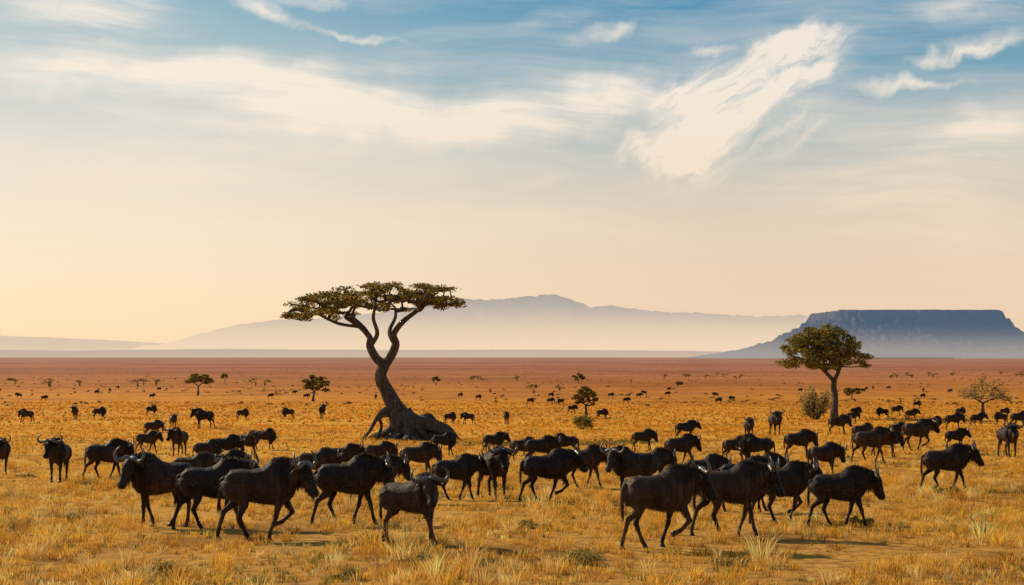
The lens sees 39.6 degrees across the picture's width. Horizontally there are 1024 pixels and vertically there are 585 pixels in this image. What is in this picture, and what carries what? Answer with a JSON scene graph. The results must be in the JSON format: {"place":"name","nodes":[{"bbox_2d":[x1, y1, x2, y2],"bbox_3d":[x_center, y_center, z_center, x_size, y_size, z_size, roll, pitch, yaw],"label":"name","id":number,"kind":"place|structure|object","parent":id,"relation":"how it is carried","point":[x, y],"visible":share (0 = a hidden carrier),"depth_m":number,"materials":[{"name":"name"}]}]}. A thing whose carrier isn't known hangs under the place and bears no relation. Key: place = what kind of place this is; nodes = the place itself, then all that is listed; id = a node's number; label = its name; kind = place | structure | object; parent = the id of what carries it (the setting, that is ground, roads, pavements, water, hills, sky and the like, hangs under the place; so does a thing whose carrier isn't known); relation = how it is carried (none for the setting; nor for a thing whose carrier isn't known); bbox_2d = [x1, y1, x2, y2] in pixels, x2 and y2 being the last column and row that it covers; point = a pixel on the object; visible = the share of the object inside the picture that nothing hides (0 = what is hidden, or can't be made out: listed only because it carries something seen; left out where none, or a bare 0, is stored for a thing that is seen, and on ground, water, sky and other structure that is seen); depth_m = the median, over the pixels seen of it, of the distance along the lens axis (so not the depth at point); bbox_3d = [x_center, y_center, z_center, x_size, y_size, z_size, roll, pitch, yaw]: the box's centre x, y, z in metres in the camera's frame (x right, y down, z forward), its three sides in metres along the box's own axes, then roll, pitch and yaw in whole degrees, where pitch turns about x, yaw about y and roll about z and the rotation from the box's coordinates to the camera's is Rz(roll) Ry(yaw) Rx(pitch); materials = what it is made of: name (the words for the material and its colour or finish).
{"place":"outdoors","nodes":[
{"label":"outdoors","id":0,"kind":"place"},
{"bbox_2d":[0,336,163,350],"bbox_3d":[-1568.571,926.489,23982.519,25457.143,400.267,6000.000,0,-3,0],"label":"hills","id":1,"kind":"structure","parent":0,"point":[25,343],"depth_m":23134.02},
{"bbox_2d":[0,349,720,356],"bbox_3d":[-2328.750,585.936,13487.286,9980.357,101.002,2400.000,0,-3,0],"label":"hills","id":2,"kind":"structure","parent":0,"point":[302,353],"depth_m":12976.64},
{"bbox_2d":[116,294,807,351],"bbox_3d":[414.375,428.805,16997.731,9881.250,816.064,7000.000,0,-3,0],"label":"mountain range","id":3,"kind":"structure","parent":0,"point":[548,322],"depth_m":15371.71,"materials":[{"name":"grey stone"}]},
{"bbox_2d":[0,357,1023,584],"bbox_3d":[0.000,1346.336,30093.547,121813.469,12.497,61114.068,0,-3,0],"label":"ground","id":4,"kind":"structure","parent":0,"point":[29,371],"depth_m":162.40,"materials":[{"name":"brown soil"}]},
{"bbox_2d":[0,435,10,473],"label":"wildebeest","id":5,"kind":"object","parent":4,"relation":"on","point":[5,448],"visible":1,"depth_m":52.85,"materials":[{"name":"fur"}]},
{"bbox_2d":[0,513,35,534],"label":"grass tuft","id":6,"kind":"object","parent":4,"relation":"on","point":[14,522],"visible":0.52,"depth_m":26.15,"materials":[{"name":"beige plant"}]},
{"bbox_2d":[16,409,34,422],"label":"wildebeest","id":7,"kind":"object","parent":4,"relation":"on","point":[24,413],"visible":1,"depth_m":134.77,"materials":[{"name":"fur"}]},
{"bbox_2d":[37,434,71,482],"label":"wildebeest","id":8,"kind":"object","parent":4,"relation":"on","point":[58,452],"visible":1,"depth_m":46.95,"materials":[{"name":"fur"}]},
{"bbox_2d":[69,405,77,419],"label":"wildebeest","id":9,"kind":"object","parent":4,"relation":"on","point":[74,411],"visible":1,"depth_m":148.64,"materials":[{"name":"fur"}]},
{"bbox_2d":[63,512,85,521],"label":"shrub","id":10,"kind":"object","parent":4,"relation":"on","point":[68,517],"visible":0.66,"depth_m":29.75,"materials":[{"name":"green plant"}]},
{"bbox_2d":[92,406,106,419],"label":"wildebeest","id":11,"kind":"object","parent":4,"relation":"on","point":[102,410],"visible":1,"depth_m":147.08,"materials":[{"name":"fur"}]},
{"bbox_2d":[82,438,134,479],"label":"wildebeest","id":12,"kind":"object","parent":4,"relation":"on","point":[97,454],"visible":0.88,"depth_m":48.76,"materials":[{"name":"fur"}]},
{"bbox_2d":[135,430,163,451],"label":"wildebeest","id":13,"kind":"object","parent":4,"relation":"on","point":[151,437],"visible":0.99,"depth_m":70.95,"materials":[{"name":"fur"}]},
{"bbox_2d":[113,446,191,527],"bbox_3d":[-7.184,3.920,28.588,1.766,1.700,0.956,2,-3,-39],"label":"wildebeest","id":14,"kind":"object","parent":4,"relation":"on","point":[147,474],"visible":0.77,"depth_m":28.43,"materials":[{"name":"fur"}]},
{"bbox_2d":[143,419,165,433],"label":"wildebeest","id":15,"kind":"object","parent":4,"relation":"on","point":[157,424],"visible":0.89,"depth_m":97.15,"materials":[{"name":"fur"}]},
{"bbox_2d":[137,558,186,575],"bbox_3d":[-4.763,3.795,19.595,0.505,0.290,0.705,-2,-4,44],"label":"grass tuft","id":16,"kind":"object","parent":4,"relation":"on","point":[166,564],"visible":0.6,"depth_m":19.53,"materials":[{"name":"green plant"}]},
{"bbox_2d":[163,425,188,456],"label":"wildebeest","id":17,"kind":"object","parent":4,"relation":"on","point":[177,435],"visible":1,"depth_m":68.24,"materials":[{"name":"fur"}]},
{"bbox_2d":[171,451,222,467],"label":"wildebeest","id":18,"kind":"object","parent":4,"relation":"on","point":[199,459],"visible":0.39,"depth_m":39.90,"materials":[{"name":"fur"}]},
{"bbox_2d":[185,373,214,394],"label":"acacia tree","id":19,"kind":"object","parent":4,"relation":"on","point":[202,378],"visible":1,"depth_m":352.09,"materials":[{"name":"green plant"}]},
{"bbox_2d":[190,406,214,428],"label":"wildebeest","id":20,"kind":"object","parent":4,"relation":"on","point":[200,414],"visible":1,"depth_m":117.85,"materials":[{"name":"fur"}]},
{"bbox_2d":[192,438,223,456],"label":"wildebeest","id":21,"kind":"object","parent":4,"relation":"on","point":[212,446],"visible":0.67,"depth_m":59.32,"materials":[{"name":"fur"}]},
{"bbox_2d":[171,451,259,529],"bbox_3d":[-5.742,3.922,27.981,1.826,1.567,0.853,2,-3,-16],"label":"wildebeest","id":22,"kind":"object","parent":4,"relation":"on","point":[195,484],"visible":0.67,"depth_m":27.84,"materials":[{"name":"fur"}]},
{"bbox_2d":[214,434,245,450],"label":"wildebeest","id":23,"kind":"object","parent":4,"relation":"on","point":[229,441],"visible":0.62,"depth_m":61.36,"materials":[{"name":"fur"}]},
{"bbox_2d":[214,448,252,459],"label":"wildebeest","id":24,"kind":"object","parent":4,"relation":"on","point":[238,453],"visible":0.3,"depth_m":43.68,"materials":[{"name":"fur"}]},
{"bbox_2d":[236,408,249,420],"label":"wildebeest","id":25,"kind":"object","parent":4,"relation":"on","point":[245,412],"visible":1,"depth_m":144.37,"materials":[{"name":"fur"}]},
{"bbox_2d":[236,428,262,456],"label":"wildebeest","id":26,"kind":"object","parent":4,"relation":"on","point":[251,439],"visible":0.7,"depth_m":66.39,"materials":[{"name":"fur"}]},
{"bbox_2d":[256,427,278,449],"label":"wildebeest","id":27,"kind":"object","parent":4,"relation":"on","point":[269,435],"visible":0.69,"depth_m":73.94,"materials":[{"name":"fur"}]},
{"bbox_2d":[216,450,318,540],"bbox_3d":[-4.302,3.599,25.009,1.801,1.613,0.929,0,-3,-10],"label":"wildebeest","id":28,"kind":"object","parent":4,"relation":"on","point":[277,481],"visible":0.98,"depth_m":24.95,"materials":[{"name":"fur"}]},
{"bbox_2d":[280,408,294,419],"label":"wildebeest","id":29,"kind":"object","parent":4,"relation":"on","point":[286,411],"visible":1,"depth_m":146.81,"materials":[{"name":"fur"}]},
{"bbox_2d":[301,374,330,400],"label":"acacia tree","id":30,"kind":"object","parent":4,"relation":"on","point":[320,382],"visible":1,"depth_m":274.45,"materials":[{"name":"green plant"}]},
{"bbox_2d":[296,446,342,486],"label":"wildebeest","id":31,"kind":"object","parent":4,"relation":"on","point":[326,455],"visible":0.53,"depth_m":43.63,"materials":[{"name":"fur"}]},
{"bbox_2d":[319,403,327,418],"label":"wildebeest","id":32,"kind":"object","parent":4,"relation":"on","point":[322,408],"visible":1,"depth_m":148.55,"materials":[{"name":"fur"}]},
{"bbox_2d":[327,569,366,581],"bbox_3d":[-2.188,3.757,18.914,0.518,0.215,0.518,0,-3,0],"label":"shrub","id":33,"kind":"object","parent":4,"relation":"on","point":[341,574],"visible":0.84,"depth_m":18.89,"materials":[{"name":"green plant"}]},
{"bbox_2d":[333,441,365,462],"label":"wildebeest","id":34,"kind":"object","parent":4,"relation":"on","point":[350,450],"visible":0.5,"depth_m":50.37,"materials":[{"name":"fur"}]},
{"bbox_2d":[310,451,394,525],"bbox_3d":[-3.227,4.007,28.988,1.762,1.528,0.808,0,-3,-10],"label":"wildebeest","id":35,"kind":"object","parent":4,"relation":"on","point":[360,475],"visible":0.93,"depth_m":28.85,"materials":[{"name":"fur"}]},
{"bbox_2d":[280,281,466,440],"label":"acacia tree","id":36,"kind":"object","parent":4,"relation":"on","point":[406,423],"visible":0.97,"depth_m":92.17,"materials":[{"name":"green plant"}]},
{"bbox_2d":[348,453,410,502],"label":"wildebeest","id":37,"kind":"object","parent":4,"relation":"on","point":[401,466],"visible":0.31,"depth_m":35.45,"materials":[{"name":"fur"}]},
{"bbox_2d":[365,441,397,456],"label":"wildebeest","id":38,"kind":"object","parent":4,"relation":"on","point":[382,448],"visible":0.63,"depth_m":55.36,"materials":[{"name":"fur"}]},
{"bbox_2d":[378,467,449,544],"bbox_3d":[-1.631,3.586,23.856,1.496,1.367,0.749,-3,-4,47],"label":"wildebeest","id":39,"kind":"object","parent":4,"relation":"on","point":[418,494],"visible":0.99,"depth_m":23.74,"materials":[{"name":"fur"}]},
{"bbox_2d":[399,441,441,471],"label":"wildebeest","id":40,"kind":"object","parent":4,"relation":"on","point":[425,452],"visible":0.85,"depth_m":49.61,"materials":[{"name":"fur"}]},
{"bbox_2d":[431,432,458,455],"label":"wildebeest","id":41,"kind":"object","parent":4,"relation":"on","point":[448,439],"visible":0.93,"depth_m":68.48,"materials":[{"name":"fur"}]},
{"bbox_2d":[443,412,455,423],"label":"wildebeest","id":42,"kind":"object","parent":4,"relation":"on","point":[452,415],"visible":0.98,"depth_m":131.82,"materials":[{"name":"fur"}]},
{"bbox_2d":[431,450,489,499],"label":"wildebeest","id":43,"kind":"object","parent":4,"relation":"on","point":[465,467],"visible":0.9,"depth_m":37.08,"materials":[{"name":"fur"}]},
{"bbox_2d":[459,412,474,423],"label":"wildebeest","id":44,"kind":"object","parent":4,"relation":"on","point":[465,415],"visible":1,"depth_m":131.34,"materials":[{"name":"fur"}]},
{"bbox_2d":[472,557,501,566],"bbox_3d":[-0.350,3.923,20.749,0.458,0.192,0.409,2,-3,-43],"label":"shrub","id":45,"kind":"object","parent":4,"relation":"on","point":[484,560],"visible":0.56,"depth_m":20.76,"materials":[{"name":"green plant"}]},
{"bbox_2d":[482,430,510,452],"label":"wildebeest","id":46,"kind":"object","parent":4,"relation":"on","point":[499,438],"visible":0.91,"depth_m":69.12,"materials":[{"name":"fur"}]},
{"bbox_2d":[476,441,517,498],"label":"wildebeest","id":47,"kind":"object","parent":4,"relation":"on","point":[496,458],"visible":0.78,"depth_m":37.45,"materials":[{"name":"fur"}]},
{"bbox_2d":[0,359,1022,405],"bbox_3d":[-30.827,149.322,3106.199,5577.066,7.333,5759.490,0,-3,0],"label":"distant shrubs","id":48,"kind":"object","parent":4,"relation":"on","point":[846,400],"visible":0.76,"depth_m":388.75,"materials":[{"name":"green plant"}]},
{"bbox_2d":[6,371,1023,392],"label":"distant trees","id":49,"kind":"object","parent":4,"relation":"on","point":[471,377],"visible":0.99,"depth_m":554.30,"materials":[{"name":"green plant"}]},
{"bbox_2d":[509,436,534,461],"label":"wildebeest","id":50,"kind":"object","parent":4,"relation":"on","point":[520,444],"visible":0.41,"depth_m":60.85,"materials":[{"name":"fur"}]},
{"bbox_2d":[513,519,549,528],"bbox_3d":[0.388,4.471,27.424,0.628,0.293,0.848,2,-3,-35],"label":"shrub","id":51,"kind":"object","parent":4,"relation":"on","point":[533,524],"visible":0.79,"depth_m":27.39,"materials":[{"name":"green plant"}]},
{"bbox_2d":[523,435,561,457],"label":"wildebeest","id":52,"kind":"object","parent":4,"relation":"on","point":[547,444],"visible":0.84,"depth_m":58.64,"materials":[{"name":"fur"}]},
{"bbox_2d":[518,443,587,501],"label":"wildebeest","id":53,"kind":"object","parent":4,"relation":"on","point":[556,464],"visible":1,"depth_m":36.12,"materials":[{"name":"fur"}]},
{"bbox_2d":[554,432,578,449],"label":"wildebeest","id":54,"kind":"object","parent":4,"relation":"on","point":[566,441],"visible":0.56,"depth_m":66.31,"materials":[{"name":"fur"}]},
{"bbox_2d":[551,547,606,564],"bbox_3d":[0.978,3.940,20.945,0.866,0.431,0.857,0,-3,0],"label":"shrub","id":55,"kind":"object","parent":4,"relation":"on","point":[570,555],"visible":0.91,"depth_m":20.90,"materials":[{"name":"green plant"}]},
{"bbox_2d":[572,415,593,428],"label":"thorn bush","id":56,"kind":"object","parent":4,"relation":"on","point":[587,421],"visible":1,"depth_m":117.15,"materials":[{"name":"green plant"}]},
{"bbox_2d":[571,386,598,416],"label":"acacia tree","id":57,"kind":"object","parent":4,"relation":"on","point":[581,396],"visible":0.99,"depth_m":160.20,"materials":[{"name":"green plant"}]},
{"bbox_2d":[562,443,609,487],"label":"wildebeest","id":58,"kind":"object","parent":4,"relation":"on","point":[593,455],"visible":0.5,"depth_m":44.23,"materials":[{"name":"fur"}]},
{"bbox_2d":[596,408,608,419],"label":"wildebeest","id":59,"kind":"object","parent":4,"relation":"on","point":[604,412],"visible":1,"depth_m":153.52,"materials":[{"name":"fur"}]},
{"bbox_2d":[600,441,660,497],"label":"wildebeest","id":60,"kind":"object","parent":4,"relation":"on","point":[623,461],"visible":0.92,"depth_m":37.10,"materials":[{"name":"fur"}]},
{"bbox_2d":[631,428,657,450],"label":"wildebeest","id":61,"kind":"object","parent":4,"relation":"on","point":[647,435],"visible":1,"depth_m":72.29,"materials":[{"name":"fur"}]},
{"bbox_2d":[640,447,676,470],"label":"wildebeest","id":62,"kind":"object","parent":4,"relation":"on","point":[666,457],"visible":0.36,"depth_m":44.14,"materials":[{"name":"fur"}]},
{"bbox_2d":[619,455,717,549],"bbox_3d":[2.581,3.464,23.392,1.785,1.540,0.785,2,-3,-20],"label":"wildebeest","id":63,"kind":"object","parent":4,"relation":"on","point":[670,489],"visible":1,"depth_m":23.27,"materials":[{"name":"fur"}]},
{"bbox_2d":[664,433,701,463],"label":"wildebeest","id":64,"kind":"object","parent":4,"relation":"on","point":[685,443],"visible":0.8,"depth_m":59.65,"materials":[{"name":"fur"}]},
{"bbox_2d":[675,419,701,437],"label":"wildebeest","id":65,"kind":"object","parent":4,"relation":"on","point":[689,426],"visible":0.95,"depth_m":84.67,"materials":[{"name":"fur"}]},
{"bbox_2d":[684,453,731,470],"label":"wildebeest","id":66,"kind":"object","parent":4,"relation":"on","point":[716,461],"visible":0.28,"depth_m":37.89,"materials":[{"name":"fur"}]},
{"bbox_2d":[710,555,753,566],"bbox_3d":[3.268,3.961,21.058,0.712,0.236,0.665,0,-3,0],"label":"shrub","id":67,"kind":"object","parent":4,"relation":"on","point":[732,560],"visible":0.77,"depth_m":20.97,"materials":[{"name":"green plant"}]},
{"bbox_2d":[722,435,743,460],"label":"wildebeest","id":68,"kind":"object","parent":4,"relation":"on","point":[728,446],"visible":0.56,"depth_m":63.05,"materials":[{"name":"fur"}]},
{"bbox_2d":[690,454,784,536],"bbox_3d":[4.075,3.672,25.586,1.683,1.509,0.811,1,-3,-8],"label":"wildebeest","id":69,"kind":"object","parent":4,"relation":"on","point":[745,482],"visible":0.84,"depth_m":25.53,"materials":[{"name":"fur"}]},
{"bbox_2d":[717,454,780,512],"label":"wildebeest","id":70,"kind":"object","parent":4,"relation":"on","point":[756,458],"visible":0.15,"depth_m":32.81,"materials":[{"name":"fur"}]},
{"bbox_2d":[743,415,755,433],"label":"wildebeest","id":71,"kind":"object","parent":4,"relation":"on","point":[748,423],"visible":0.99,"depth_m":88.43,"materials":[{"name":"fur"}]},
{"bbox_2d":[735,433,774,458],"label":"wildebeest","id":72,"kind":"object","parent":4,"relation":"on","point":[749,443],"visible":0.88,"depth_m":58.86,"materials":[{"name":"fur"}]},
{"bbox_2d":[746,451,788,467],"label":"wildebeest","id":73,"kind":"object","parent":4,"relation":"on","point":[784,460],"visible":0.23,"depth_m":39.90,"materials":[{"name":"fur"}]},
{"bbox_2d":[768,408,784,434],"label":"wildebeest","id":74,"kind":"object","parent":4,"relation":"on","point":[775,418],"visible":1,"depth_m":98.67,"materials":[{"name":"fur"}]},
{"bbox_2d":[748,456,822,523],"bbox_3d":[5.652,4.053,29.056,1.565,1.412,0.831,1,-3,-14],"label":"wildebeest","id":75,"kind":"object","parent":4,"relation":"on","point":[795,476],"visible":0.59,"depth_m":29.04,"materials":[{"name":"fur"}]},
{"bbox_2d":[783,428,818,458],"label":"wildebeest","id":76,"kind":"object","parent":4,"relation":"on","point":[804,437],"visible":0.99,"depth_m":64.13,"materials":[{"name":"fur"}]},
{"bbox_2d":[796,384,833,419],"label":"thorn bush","id":77,"kind":"object","parent":4,"relation":"on","point":[816,409],"visible":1,"depth_m":147.07,"materials":[{"name":"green plant"}]},
{"bbox_2d":[774,323,874,417],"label":"acacia tree","id":78,"kind":"object","parent":4,"relation":"on","point":[815,346],"visible":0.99,"depth_m":152.14,"materials":[{"name":"green plant"}]},
{"bbox_2d":[807,441,846,473],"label":"wildebeest","id":79,"kind":"object","parent":4,"relation":"on","point":[830,452],"visible":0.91,"depth_m":51.38,"materials":[{"name":"fur"}]},
{"bbox_2d":[828,414,851,434],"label":"wildebeest","id":80,"kind":"object","parent":4,"relation":"on","point":[842,420],"visible":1,"depth_m":102.32,"materials":[{"name":"fur"}]},
{"bbox_2d":[807,463,884,527],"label":"wildebeest","id":81,"kind":"object","parent":4,"relation":"on","point":[852,484],"visible":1,"depth_m":27.68,"materials":[{"name":"fur"}]},
{"bbox_2d":[843,387,860,398],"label":"acacia tree","id":82,"kind":"object","parent":4,"relation":"on","point":[848,391],"visible":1,"depth_m":303.50,"materials":[{"name":"green plant"}]},
{"bbox_2d":[846,411,859,423],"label":"wildebeest","id":83,"kind":"object","parent":4,"relation":"on","point":[854,414],"visible":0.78,"depth_m":134.79,"materials":[{"name":"fur"}]},
{"bbox_2d":[848,515,874,525],"bbox_3d":[6.957,4.562,28.324,0.514,0.287,0.517,0,-3,0],"label":"shrub","id":84,"kind":"object","parent":4,"relation":"on","point":[854,520],"visible":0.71,"depth_m":28.29,"materials":[{"name":"green plant"}]},
{"bbox_2d":[850,422,872,445],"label":"wildebeest","id":85,"kind":"object","parent":4,"relation":"on","point":[866,426],"visible":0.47,"depth_m":79.02,"materials":[{"name":"fur"}]},
{"bbox_2d":[850,424,898,462],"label":"wildebeest","id":86,"kind":"object","parent":4,"relation":"on","point":[878,437],"visible":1,"depth_m":61.53,"materials":[{"name":"fur"}]},
{"bbox_2d":[875,407,889,418],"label":"wildebeest","id":87,"kind":"object","parent":4,"relation":"on","point":[879,411],"visible":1,"depth_m":149.02,"materials":[{"name":"fur"}]},
{"bbox_2d":[871,430,903,456],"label":"wildebeest","id":88,"kind":"object","parent":4,"relation":"on","point":[900,436],"visible":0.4,"depth_m":65.51,"materials":[{"name":"fur"}]},
{"bbox_2d":[889,421,904,432],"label":"wildebeest","id":89,"kind":"object","parent":4,"relation":"on","point":[898,426],"visible":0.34,"depth_m":88.50,"materials":[{"name":"fur"}]},
{"bbox_2d":[904,407,920,420],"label":"wildebeest","id":90,"kind":"object","parent":4,"relation":"on","point":[913,411],"visible":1,"depth_m":141.72,"materials":[{"name":"fur"}]},
{"bbox_2d":[902,415,939,450],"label":"wildebeest","id":91,"kind":"object","parent":4,"relation":"on","point":[921,428],"visible":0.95,"depth_m":73.60,"materials":[{"name":"fur"}]},
{"bbox_2d":[931,485,961,495],"bbox_3d":[12.066,5.512,39.550,0.901,0.347,0.849,0,-3,0],"label":"shrub","id":92,"kind":"object","parent":4,"relation":"on","point":[937,488],"visible":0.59,"depth_m":39.36,"materials":[{"name":"yellow plant"}]},
{"bbox_2d":[920,440,984,490],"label":"wildebeest","id":93,"kind":"object","parent":4,"relation":"on","point":[956,457],"visible":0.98,"depth_m":41.16,"materials":[{"name":"fur"}]},
{"bbox_2d":[945,412,965,429],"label":"wildebeest","id":94,"kind":"object","parent":4,"relation":"on","point":[957,417],"visible":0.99,"depth_m":119.40,"materials":[{"name":"fur"}]},
{"bbox_2d":[945,426,971,448],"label":"wildebeest","id":95,"kind":"object","parent":4,"relation":"on","point":[959,434],"visible":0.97,"depth_m":75.16,"materials":[{"name":"fur"}]},
{"bbox_2d":[970,412,988,425],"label":"wildebeest","id":96,"kind":"object","parent":4,"relation":"on","point":[980,416],"visible":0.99,"depth_m":128.89,"materials":[{"name":"fur"}]},
{"bbox_2d":[953,375,1015,412],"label":"thorn tree","id":97,"kind":"object","parent":4,"relation":"on","point":[972,393],"visible":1,"depth_m":161.12,"materials":[{"name":"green plant"}]},
{"bbox_2d":[992,412,1007,424],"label":"wildebeest","id":98,"kind":"object","parent":4,"relation":"on","point":[997,416],"visible":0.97,"depth_m":132.54,"materials":[{"name":"fur"}]},
{"bbox_2d":[996,420,1023,457],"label":"wildebeest","id":99,"kind":"object","parent":4,"relation":"on","point":[1008,433],"visible":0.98,"depth_m":69.51,"materials":[{"name":"fur"}]},
{"bbox_2d":[1010,410,1023,424],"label":"wildebeest","id":100,"kind":"object","parent":4,"relation":"on","point":[1019,416],"visible":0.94,"depth_m":121.85,"materials":[{"name":"fur"}]},
{"bbox_2d":[0,0,1023,342],"label":"sky","id":101,"kind":"structure","parent":0,"point":[171,170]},
{"bbox_2d":[686,309,1023,357],"bbox_3d":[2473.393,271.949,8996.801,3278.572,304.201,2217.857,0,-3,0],"label":"table mountain","id":102,"kind":"structure","parent":0,"point":[933,333],"depth_m":8451.27,"materials":[{"name":"blue stone"}]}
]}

